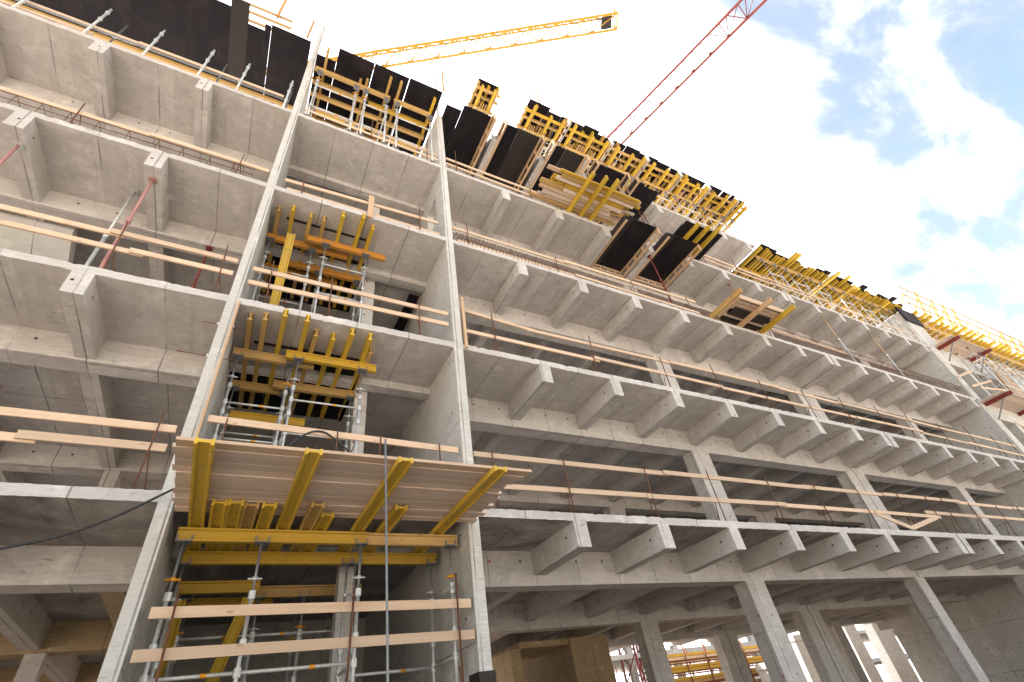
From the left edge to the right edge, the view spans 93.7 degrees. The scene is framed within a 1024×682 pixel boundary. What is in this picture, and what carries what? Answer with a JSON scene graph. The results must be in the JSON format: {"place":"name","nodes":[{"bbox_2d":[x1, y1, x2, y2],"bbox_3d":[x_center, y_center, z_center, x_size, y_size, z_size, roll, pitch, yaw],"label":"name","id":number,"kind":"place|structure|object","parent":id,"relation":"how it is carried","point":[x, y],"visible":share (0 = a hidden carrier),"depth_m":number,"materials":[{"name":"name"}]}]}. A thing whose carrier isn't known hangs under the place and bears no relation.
{"place":"outdoors","nodes":[
{"label":"outdoors","id":0,"kind":"place"},
{"bbox_2d":[219,0,1023,681],"label":"sky","id":1,"kind":"structure","parent":0,"point":[880,143],"materials":[{"name":"white"}]},
{"bbox_2d":[641,180,677,212],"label":"shoring tower","id":2,"kind":"structure","parent":0,"point":[655,188],"depth_m":21.90,"materials":[{"name":"metal"}]},
{"bbox_2d":[638,156,682,204],"bbox_3d":[6.273,-6.888,22.706,2.118,0.705,3.186,12,-45,-25],"label":"formwork table","id":3,"kind":"object","parent":2,"relation":"on","point":[659,176],"visible":0.48,"depth_m":22.13,"materials":[{"name":"yellow wood"}]},
{"bbox_2d":[672,195,706,224],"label":"shoring tower","id":4,"kind":"structure","parent":0,"point":[685,201],"depth_m":22.64,"materials":[{"name":"metal"}]},
{"bbox_2d":[660,172,711,216],"bbox_3d":[7.973,-6.506,23.526,1.966,0.705,3.170,12,-45,-25],"label":"formwork table","id":5,"kind":"object","parent":4,"relation":"on","point":[689,189],"visible":0.53,"depth_m":22.99,"materials":[{"name":"yellow wood"}]},
{"bbox_2d":[700,207,735,236],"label":"shoring tower","id":6,"kind":"structure","parent":0,"point":[721,217],"depth_m":23.43,"materials":[{"name":"metal"}]},
{"bbox_2d":[688,185,739,227],"bbox_3d":[9.670,-6.148,24.316,2.056,0.705,3.219,12,-45,-25],"label":"formwork table","id":7,"kind":"object","parent":6,"relation":"on","point":[713,201],"visible":0.54,"depth_m":23.80,"materials":[{"name":"yellow wood"}]},
{"bbox_2d":[707,288,795,333],"bbox_3d":[7.567,-0.558,16.183,2.963,0.517,2.931,12,-45,-25],"label":"panel","id":8,"kind":"object","parent":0,"point":[742,311],"visible":0.73,"depth_m":15.65,"materials":[{"name":"brown wood"}]},
{"bbox_2d":[749,259,798,297],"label":"shoring tower","id":9,"kind":"structure","parent":0,"point":[771,273],"depth_m":21.81,"materials":[{"name":"metal"}]},
{"bbox_2d":[731,243,784,282],"bbox_3d":[11.397,-3.096,23.132,1.772,0.361,3.310,12,-45,-25],"label":"formwork table","id":10,"kind":"object","parent":9,"relation":"on","point":[755,265],"visible":0.55,"depth_m":22.56,"materials":[{"name":"yellow wood"}]},
{"bbox_2d":[771,267,823,306],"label":"shoring tower","id":11,"kind":"structure","parent":0,"point":[799,275],"depth_m":22.54,"materials":[{"name":"metal"}]},
{"bbox_2d":[760,252,805,289],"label":"formwork table","id":12,"kind":"object","parent":11,"relation":"on","point":[792,265],"visible":0.45,"depth_m":23.22,"materials":[{"name":"yellow wood"}]},
{"bbox_2d":[797,277,844,313],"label":"shoring tower","id":13,"kind":"structure","parent":0,"point":[828,294],"depth_m":23.31,"materials":[{"name":"metal"}]},
{"bbox_2d":[780,267,831,298],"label":"formwork table","id":14,"kind":"object","parent":13,"relation":"on","point":[816,275],"visible":0.48,"depth_m":24.00,"materials":[{"name":"yellow wood"}]},
{"bbox_2d":[820,287,868,323],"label":"shoring tower","id":15,"kind":"structure","parent":0,"point":[851,303],"depth_m":24.01,"materials":[{"name":"metal"}]},
{"bbox_2d":[803,271,853,307],"bbox_3d":[16.266,-2.120,25.341,1.761,0.361,3.593,12,-45,-25],"label":"formwork table","id":16,"kind":"object","parent":15,"relation":"on","point":[838,284],"visible":0.5,"depth_m":24.80,"materials":[{"name":"yellow wood"}]},
{"bbox_2d":[839,296,888,330],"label":"shoring tower","id":17,"kind":"structure","parent":0,"point":[877,324],"depth_m":24.78,"materials":[{"name":"metal"}]},
{"bbox_2d":[828,284,869,313],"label":"formwork table","id":18,"kind":"object","parent":17,"relation":"on","point":[859,293],"visible":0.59,"depth_m":25.50,"materials":[{"name":"yellow wood"}]},
{"bbox_2d":[859,303,905,336],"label":"shoring tower","id":19,"kind":"structure","parent":0,"point":[882,316],"depth_m":25.50,"materials":[{"name":"metal"}]},
{"bbox_2d":[844,294,888,320],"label":"formwork table","id":20,"kind":"object","parent":19,"relation":"on","point":[877,300],"visible":0.5,"depth_m":26.27,"materials":[{"name":"yellow wood"}]},
{"label":"damp soil strip","id":21,"kind":"structure","parent":0,"visible":0},
{"bbox_2d":[384,439,388,681],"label":"steel pole","id":22,"kind":"object","parent":21,"relation":"on","point":[386,575],"visible":1,"depth_m":4.53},
{"bbox_2d":[266,8,618,79],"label":"tower crane","id":23,"kind":"object","parent":21,"relation":"on","point":[605,19],"visible":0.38,"depth_m":45.16,"materials":[{"name":"metal"}]},
{"bbox_2d":[0,2,1023,681],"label":"concrete building","id":24,"kind":"structure","parent":21,"relation":"on","point":[550,586],"depth_m":11.08,"materials":[{"name":"grey concrete"}]},
{"bbox_2d":[0,385,176,489],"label":"guardrail","id":25,"kind":"object","parent":24,"relation":"on","point":[26,436],"visible":0.91,"depth_m":5.72,"materials":[{"name":"brown wood"}]},
{"bbox_2d":[0,204,238,292],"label":"guardrail","id":26,"kind":"object","parent":24,"relation":"on","point":[123,234],"visible":0.89,"depth_m":7.50,"materials":[{"name":"brown wood"}]},
{"bbox_2d":[0,90,253,174],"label":"rebar upstand","id":27,"kind":"object","parent":24,"relation":"on","point":[100,127],"visible":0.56,"depth_m":8.98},
{"bbox_2d":[0,86,269,173],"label":"guardrail","id":28,"kind":"object","parent":24,"relation":"on","point":[174,141],"visible":0.78,"depth_m":9.20,"materials":[{"name":"brown wood"}]},
{"bbox_2d":[0,0,293,106],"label":"guardrail","id":29,"kind":"object","parent":24,"relation":"on","point":[150,47],"visible":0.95,"depth_m":11.01,"materials":[{"name":"brown wood"}]},
{"bbox_2d":[5,0,310,109],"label":"slab formwork","id":30,"kind":"object","parent":24,"relation":"on","point":[199,31],"visible":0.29,"depth_m":13.12,"materials":[{"name":"black wood"}]},
{"bbox_2d":[195,300,239,436],"bbox_3d":[-4.224,0.532,6.835,0.029,3.020,0.120,12,-45,-25],"label":"edge board","id":31,"kind":"object","parent":24,"relation":"attached to","point":[216,375],"visible":0.64,"depth_m":6.85,"materials":[{"name":"brown wood"}]},
{"bbox_2d":[138,534,367,681],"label":"shoring tower","id":32,"kind":"structure","parent":24,"relation":"on","point":[237,672],"depth_m":5.62,"materials":[{"name":"metal"}]},
{"bbox_2d":[181,551,287,564],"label":"timber beam","id":33,"kind":"structure","parent":32,"relation":"on","point":[235,558],"depth_m":6.53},
{"bbox_2d":[175,527,367,545],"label":"timber beam","id":34,"kind":"structure","parent":32,"relation":"on","point":[245,536],"depth_m":6.14,"materials":[{"name":"wood"}]},
{"bbox_2d":[204,498,228,550],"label":"timber beam","id":35,"kind":"structure","parent":34,"relation":"on","point":[218,509],"depth_m":5.72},
{"bbox_2d":[219,499,244,550],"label":"timber beam","id":36,"kind":"structure","parent":34,"relation":"on","point":[233,513],"depth_m":5.77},
{"bbox_2d":[232,501,259,550],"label":"timber beam","id":37,"kind":"structure","parent":34,"relation":"on","point":[248,516],"depth_m":5.87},
{"bbox_2d":[248,501,277,550],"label":"timber beam","id":38,"kind":"structure","parent":34,"relation":"on","point":[265,516],"depth_m":5.92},
{"bbox_2d":[288,501,324,551],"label":"timber beam","id":39,"kind":"structure","parent":34,"relation":"on","point":[312,516],"depth_m":6.14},
{"bbox_2d":[212,351,295,444],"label":"shoring tower","id":40,"kind":"structure","parent":24,"relation":"on","point":[283,395],"depth_m":8.00,"materials":[{"name":"metal"}]},
{"bbox_2d":[232,379,296,397],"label":"timber beam","id":41,"kind":"structure","parent":40,"relation":"on","point":[255,387],"depth_m":9.05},
{"bbox_2d":[238,312,253,408],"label":"timber beam","id":42,"kind":"structure","parent":41,"relation":"on","point":[248,333],"depth_m":8.34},
{"bbox_2d":[231,347,313,369],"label":"timber beam","id":43,"kind":"structure","parent":40,"relation":"on","point":[253,355],"depth_m":8.45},
{"bbox_2d":[248,312,268,409],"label":"timber beam","id":44,"kind":"structure","parent":43,"relation":"on","point":[260,346],"depth_m":8.39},
{"bbox_2d":[163,589,361,681],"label":"shoring tower","id":45,"kind":"structure","parent":24,"relation":"on","point":[251,635],"depth_m":7.13,"materials":[{"name":"metal"}]},
{"bbox_2d":[154,599,186,677],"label":"timber beam","id":46,"kind":"structure","parent":45,"relation":"attached to","point":[173,632],"depth_m":6.50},
{"bbox_2d":[176,580,260,594],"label":"timber beam","id":47,"kind":"structure","parent":45,"relation":"on","point":[216,587],"depth_m":6.93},
{"bbox_2d":[182,597,272,605],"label":"timber beam","id":48,"kind":"structure","parent":45,"relation":"on","point":[216,601],"depth_m":7.57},
{"bbox_2d":[205,596,254,681],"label":"timber beam","id":49,"kind":"structure","parent":45,"relation":"on","point":[231,637],"depth_m":6.78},
{"bbox_2d":[255,584,361,597],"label":"timber beam","id":50,"kind":"structure","parent":45,"relation":"on","point":[285,591],"depth_m":7.59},
{"bbox_2d":[229,410,304,426],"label":"timber beam","id":51,"kind":"structure","parent":24,"relation":"on","point":[299,422],"depth_m":9.09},
{"bbox_2d":[270,232,295,305],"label":"timber beam","id":52,"kind":"structure","parent":24,"relation":"on","point":[283,266],"depth_m":9.62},
{"bbox_2d":[251,234,316,309],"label":"shoring tower","id":53,"kind":"structure","parent":24,"relation":"on","point":[310,249],"depth_m":10.26,"materials":[{"name":"metal"}]},
{"bbox_2d":[265,232,347,260],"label":"timber beam","id":54,"kind":"structure","parent":53,"relation":"on","point":[319,249],"depth_m":10.76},
{"bbox_2d":[227,340,358,419],"bbox_3d":[-4.305,0.848,9.494,2.232,0.016,2.240,12,-45,-25],"label":"soffit formwork","id":55,"kind":"object","parent":24,"relation":"attached to","point":[301,408],"visible":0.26,"depth_m":9.76,"materials":[{"name":"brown wood"}]},
{"bbox_2d":[130,573,474,681],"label":"guardrail","id":56,"kind":"object","parent":24,"relation":"on","point":[164,653],"visible":1,"depth_m":5.42,"materials":[{"name":"brown wood"}]},
{"bbox_2d":[278,355,367,452],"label":"shoring tower","id":57,"kind":"structure","parent":24,"relation":"on","point":[291,390],"depth_m":8.37,"materials":[{"name":"metal"}]},
{"bbox_2d":[272,379,354,398],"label":"timber beam","id":58,"kind":"structure","parent":57,"relation":"on","point":[318,390],"depth_m":9.35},
{"bbox_2d":[262,309,288,411],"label":"timber beam","id":59,"kind":"structure","parent":58,"relation":"on","point":[279,341],"depth_m":8.43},
{"bbox_2d":[285,349,376,373],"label":"timber beam","id":60,"kind":"structure","parent":57,"relation":"on","point":[330,361],"depth_m":8.76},
{"bbox_2d":[305,69,359,131],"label":"shoring tower","id":61,"kind":"structure","parent":24,"relation":"on","point":[319,73],"depth_m":13.45,"materials":[{"name":"metal"}]},
{"bbox_2d":[306,47,442,156],"bbox_3d":[-4.689,-6.766,15.528,3.660,0.352,4.130,12,-45,-25],"label":"slab formwork","id":62,"kind":"object","parent":61,"relation":"on","point":[419,103],"visible":0.42,"depth_m":14.84,"materials":[{"name":"black wood"}]},
{"bbox_2d":[207,415,458,460],"bbox_3d":[-2.466,1.837,6.964,3.612,1.129,0.301,12,-45,-25],"label":"guardrail","id":63,"kind":"object","parent":24,"relation":"on","point":[226,421],"visible":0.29,"depth_m":7.08,"materials":[{"name":"brown wood"}]},
{"bbox_2d":[311,242,369,322],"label":"shoring tower","id":64,"kind":"structure","parent":24,"relation":"on","point":[365,256],"depth_m":10.53,"materials":[{"name":"metal"}]},
{"bbox_2d":[288,260,361,284],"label":"timber beam","id":65,"kind":"structure","parent":64,"relation":"on","point":[326,272],"depth_m":11.32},
{"bbox_2d":[306,235,385,261],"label":"timber beam","id":66,"kind":"structure","parent":64,"relation":"on","point":[343,247],"depth_m":10.88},
{"bbox_2d":[343,224,374,309],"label":"timber beam","id":67,"kind":"structure","parent":66,"relation":"on","point":[366,245],"depth_m":11.29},
{"bbox_2d":[260,217,365,311],"bbox_3d":[-4.730,-1.750,11.489,2.152,0.016,2.500,12,-45,-25],"label":"soffit formwork","id":68,"kind":"object","parent":67,"relation":"on","point":[299,285],"visible":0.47,"depth_m":11.86,"materials":[{"name":"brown wood"}]},
{"bbox_2d":[247,260,448,334],"bbox_3d":[-2.932,-0.656,9.031,3.641,1.072,0.301,12,-45,-25],"label":"guardrail","id":69,"kind":"object","parent":24,"relation":"on","point":[268,286],"visible":0.87,"depth_m":8.92,"materials":[{"name":"brown wood"}]},
{"bbox_2d":[285,174,439,234],"bbox_3d":[-3.357,-3.101,11.082,3.473,0.910,0.301,12,-45,-25],"label":"guardrail","id":70,"kind":"object","parent":24,"relation":"on","point":[303,184],"visible":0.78,"depth_m":10.90,"materials":[{"name":"brown wood"}]},
{"bbox_2d":[305,97,437,160],"bbox_3d":[-3.784,-5.691,13.270,3.591,1.184,0.301,12,-45,-25],"label":"guardrail","id":71,"kind":"object","parent":24,"relation":"on","point":[376,136],"visible":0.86,"depth_m":13.13,"materials":[{"name":"brown wood"}]},
{"bbox_2d":[344,540,458,681],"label":"shoring tower","id":72,"kind":"structure","parent":24,"relation":"on","point":[455,656],"depth_m":6.74,"materials":[{"name":"metal"}]},
{"bbox_2d":[286,552,436,564],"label":"timber beam","id":73,"kind":"structure","parent":72,"relation":"on","point":[319,558],"depth_m":7.24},
{"bbox_2d":[172,436,531,566],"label":"plank platform","id":74,"kind":"structure","parent":73,"relation":"on","point":[293,482],"depth_m":5.60,"materials":[{"name":"brown wood"}]},
{"bbox_2d":[0,488,172,549],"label":"hose","id":75,"kind":"object","parent":74,"relation":"hanging from","point":[83,528],"visible":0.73,"depth_m":5.05,"materials":[{"name":"black rubber"}]},
{"bbox_2d":[367,533,457,547],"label":"timber beam","id":76,"kind":"structure","parent":72,"relation":"on","point":[410,540],"depth_m":6.94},
{"bbox_2d":[362,504,407,552],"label":"timber beam","id":77,"kind":"structure","parent":76,"relation":"on","point":[395,515],"depth_m":6.56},
{"bbox_2d":[385,101,435,162],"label":"shoring tower","id":78,"kind":"structure","parent":24,"relation":"on","point":[397,104],"depth_m":14.42,"materials":[{"name":"metal"}]},
{"bbox_2d":[442,104,507,179],"bbox_3d":[-1.696,-6.531,16.418,1.980,0.448,2.960,12,-45,-25],"label":"rib form","id":79,"kind":"object","parent":24,"relation":"attached to","point":[472,130],"visible":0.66,"depth_m":16.16,"materials":[{"name":"black wood"}]},
{"bbox_2d":[446,152,588,217],"bbox_3d":[0.324,-4.788,15.240,5.201,1.200,0.301,12,-45,-25],"label":"guardrail","id":80,"kind":"object","parent":24,"relation":"on","point":[455,166],"visible":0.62,"depth_m":14.67,"materials":[{"name":"brown wood"}]},
{"bbox_2d":[484,124,555,196],"bbox_3d":[0.004,-6.154,17.230,1.883,0.444,2.960,12,-45,-25],"label":"rib form","id":81,"kind":"object","parent":24,"relation":"attached to","point":[517,152],"visible":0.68,"depth_m":17.02,"materials":[{"name":"black wood"}]},
{"bbox_2d":[531,145,599,208],"bbox_3d":[1.661,-5.787,18.023,1.883,0.444,2.960,12,-45,-25],"label":"rib form","id":82,"kind":"object","parent":24,"relation":"attached to","point":[565,159],"visible":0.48,"depth_m":17.53,"materials":[{"name":"black wood"}]},
{"bbox_2d":[529,164,640,225],"bbox_3d":[2.284,-4.248,15.747,3.857,0.439,2.951,12,-45,-25],"label":"lumber pile","id":83,"kind":"object","parent":24,"relation":"on","point":[569,191],"visible":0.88,"depth_m":15.23,"materials":[{"name":"yellow wood"}]},
{"bbox_2d":[453,232,759,331],"bbox_3d":[3.553,-1.396,14.230,11.216,0.396,0.242,12,-45,-25],"label":"rebar upstand","id":84,"kind":"object","parent":24,"relation":"on","point":[584,274],"visible":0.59,"depth_m":13.31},
{"bbox_2d":[592,164,639,226],"bbox_3d":[3.318,-5.421,18.815,1.883,0.444,2.960,12,-45,-25],"label":"rib form","id":85,"kind":"object","parent":24,"relation":"attached to","point":[602,171],"visible":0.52,"depth_m":18.27,"materials":[{"name":"black wood"}]},
{"bbox_2d":[590,215,660,277],"bbox_3d":[3.782,-3.144,16.362,1.450,0.300,2.155,12,-45,-25],"label":"formwork tray","id":86,"kind":"object","parent":24,"relation":"hanging from","point":[626,244],"visible":0.92,"depth_m":16.41,"materials":[{"name":"brown wood"}]},
{"bbox_2d":[613,182,658,220],"bbox_3d":[4.854,-5.463,19.420,1.350,0.020,2.000,12,-45,-25],"label":"rib form","id":87,"kind":"object","parent":24,"relation":"attached to","point":[644,195],"visible":0.39,"depth_m":19.19,"materials":[{"name":"black wood"}]},
{"bbox_2d":[452,223,844,353],"bbox_3d":[5.747,-1.068,15.419,16.401,0.859,0.301,12,-45,-25],"label":"guardrail","id":88,"kind":"object","parent":24,"relation":"on","point":[566,262],"visible":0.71,"depth_m":13.60,"materials":[{"name":"brown wood"}]},
{"bbox_2d":[632,232,701,289],"bbox_3d":[5.462,-2.807,17.125,1.540,0.300,2.020,12,-45,-25],"label":"formwork tray","id":89,"kind":"object","parent":24,"relation":"attached to","point":[671,255],"visible":0.91,"depth_m":17.19,"materials":[{"name":"brown wood"}]},
{"bbox_2d":[673,220,722,260],"bbox_3d":[6.355,-3.277,17.627,1.809,0.234,2.551,12,-45,-25],"label":"sheet stack","id":90,"kind":"object","parent":24,"relation":"on","point":[706,238],"visible":0.38,"depth_m":17.11,"materials":[{"name":"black wood"}]},
{"bbox_2d":[460,307,1023,459],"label":"guardrail","id":91,"kind":"object","parent":24,"relation":"on","point":[595,359],"visible":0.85,"depth_m":12.89,"materials":[{"name":"brown wood"}]},
{"bbox_2d":[473,449,1023,536],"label":"guardrail","id":92,"kind":"object","parent":24,"relation":"on","point":[493,456],"visible":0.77,"depth_m":10.29,"materials":[{"name":"brown wood"}]},
{"bbox_2d":[701,255,920,342],"bbox_3d":[13.992,-1.765,21.779,16.101,1.201,0.301,12,-45,-25],"label":"guardrail","id":93,"kind":"object","parent":24,"relation":"on","point":[804,292],"visible":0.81,"depth_m":20.45,"materials":[{"name":"brown wood"}]},
{"bbox_2d":[765,327,970,396],"bbox_3d":[15.214,1.089,19.899,14.612,0.655,0.242,12,-45,-25],"label":"rebar upstand","id":94,"kind":"object","parent":24,"relation":"on","point":[928,377],"visible":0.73,"depth_m":19.69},
{"bbox_3d":[-1.300,-7.518,18.008,0.566,2.659,1.230,12,-45,-25],"label":"shoring tower","id":95,"kind":"object","parent":24,"relation":"on","visible":0},
{"bbox_2d":[467,78,500,115],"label":"formwork table","id":96,"kind":"object","parent":95,"relation":"on","point":[484,96],"visible":0.4,"depth_m":18.31,"materials":[{"name":"yellow wood"}]},
{"bbox_3d":[1.022,-7.004,19.119,1.516,2.659,1.230,12,-45,-25],"label":"shoring tower","id":97,"kind":"object","parent":24,"relation":"on","visible":0},
{"bbox_2d":[516,99,570,156],"bbox_3d":[0.822,-8.112,20.076,2.068,0.705,3.237,12,-45,-25],"label":"formwork table","id":98,"kind":"object","parent":97,"relation":"on","point":[537,119],"visible":0.35,"depth_m":19.44,"materials":[{"name":"yellow wood"}]},
{"bbox_3d":[2.836,-6.603,19.987,1.816,2.659,1.230,12,-45,-25],"label":"shoring tower","id":99,"kind":"object","parent":24,"relation":"on","visible":0},
{"bbox_2d":[559,119,613,172],"bbox_3d":[2.636,-7.708,20.946,2.364,0.705,3.231,12,-45,-25],"label":"formwork table","id":100,"kind":"object","parent":99,"relation":"on","point":[590,142],"visible":0.45,"depth_m":20.33,"materials":[{"name":"yellow wood"}]},
{"bbox_3d":[4.717,-6.180,20.880,1.566,2.679,1.230,12,-45,-25],"label":"shoring tower","id":101,"kind":"object","parent":24,"relation":"on","visible":0},
{"bbox_2d":[601,140,649,190],"bbox_3d":[4.507,-7.283,21.855,2.118,0.705,3.199,12,-45,-25],"label":"formwork table","id":102,"kind":"object","parent":101,"relation":"on","point":[631,161],"visible":0.3,"depth_m":21.21,"materials":[{"name":"yellow wood"}]},
{"bbox_2d":[606,0,766,681],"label":"tower crane","id":103,"kind":"object","parent":21,"relation":"on","point":[661,103],"visible":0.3,"depth_m":58.01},
{"bbox_2d":[642,639,763,681],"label":"timber rack","id":104,"kind":"object","parent":21,"relation":"on","point":[690,657],"visible":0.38,"depth_m":24.02,"materials":[{"name":"yellow wood"}]},
{"bbox_2d":[611,629,919,681],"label":"courtyard building","id":105,"kind":"structure","parent":21,"relation":"on","point":[627,655],"depth_m":41.53,"materials":[{"name":"concrete"}]},
{"bbox_2d":[788,634,820,681],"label":"courtyard pier","id":106,"kind":"structure","parent":21,"relation":"on","point":[804,659],"depth_m":28.25,"materials":[{"name":"concrete"}]},
{"bbox_2d":[842,625,883,681],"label":"courtyard pier","id":107,"kind":"structure","parent":21,"relation":"on","point":[871,671],"depth_m":29.83,"materials":[{"name":"concrete"}]},
{"bbox_2d":[862,623,919,681],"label":"courtyard pier","id":108,"kind":"structure","parent":21,"relation":"on","point":[892,656],"depth_m":30.38,"materials":[{"name":"concrete"}]},
{"bbox_2d":[876,312,1023,630],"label":"building","id":109,"kind":"structure","parent":21,"relation":"on","point":[956,365],"depth_m":24.97,"materials":[{"name":"concrete"}]},
{"bbox_2d":[933,335,992,371],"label":"bracket platform","id":110,"kind":"structure","parent":109,"relation":"attached to","point":[951,344],"depth_m":25.59,"materials":[{"name":"wood"}]},
{"bbox_2d":[912,310,1023,379],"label":"formwork table","id":111,"kind":"object","parent":109,"relation":"on","point":[946,332],"visible":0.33,"depth_m":30.52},
{"bbox_2d":[898,286,1023,355],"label":"guardrail","id":112,"kind":"object","parent":111,"relation":"on","point":[967,322],"visible":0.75,"depth_m":30.39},
{"bbox_2d":[979,390,1023,419],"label":"bracket platform","id":113,"kind":"structure","parent":109,"relation":"attached to","point":[1009,400],"depth_m":22.89,"materials":[{"name":"wood"}]},
{"bbox_2d":[953,346,1023,396],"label":"shoring tower","id":114,"kind":"structure","parent":113,"relation":"on","point":[992,372],"depth_m":25.11,"materials":[{"name":"metal"}]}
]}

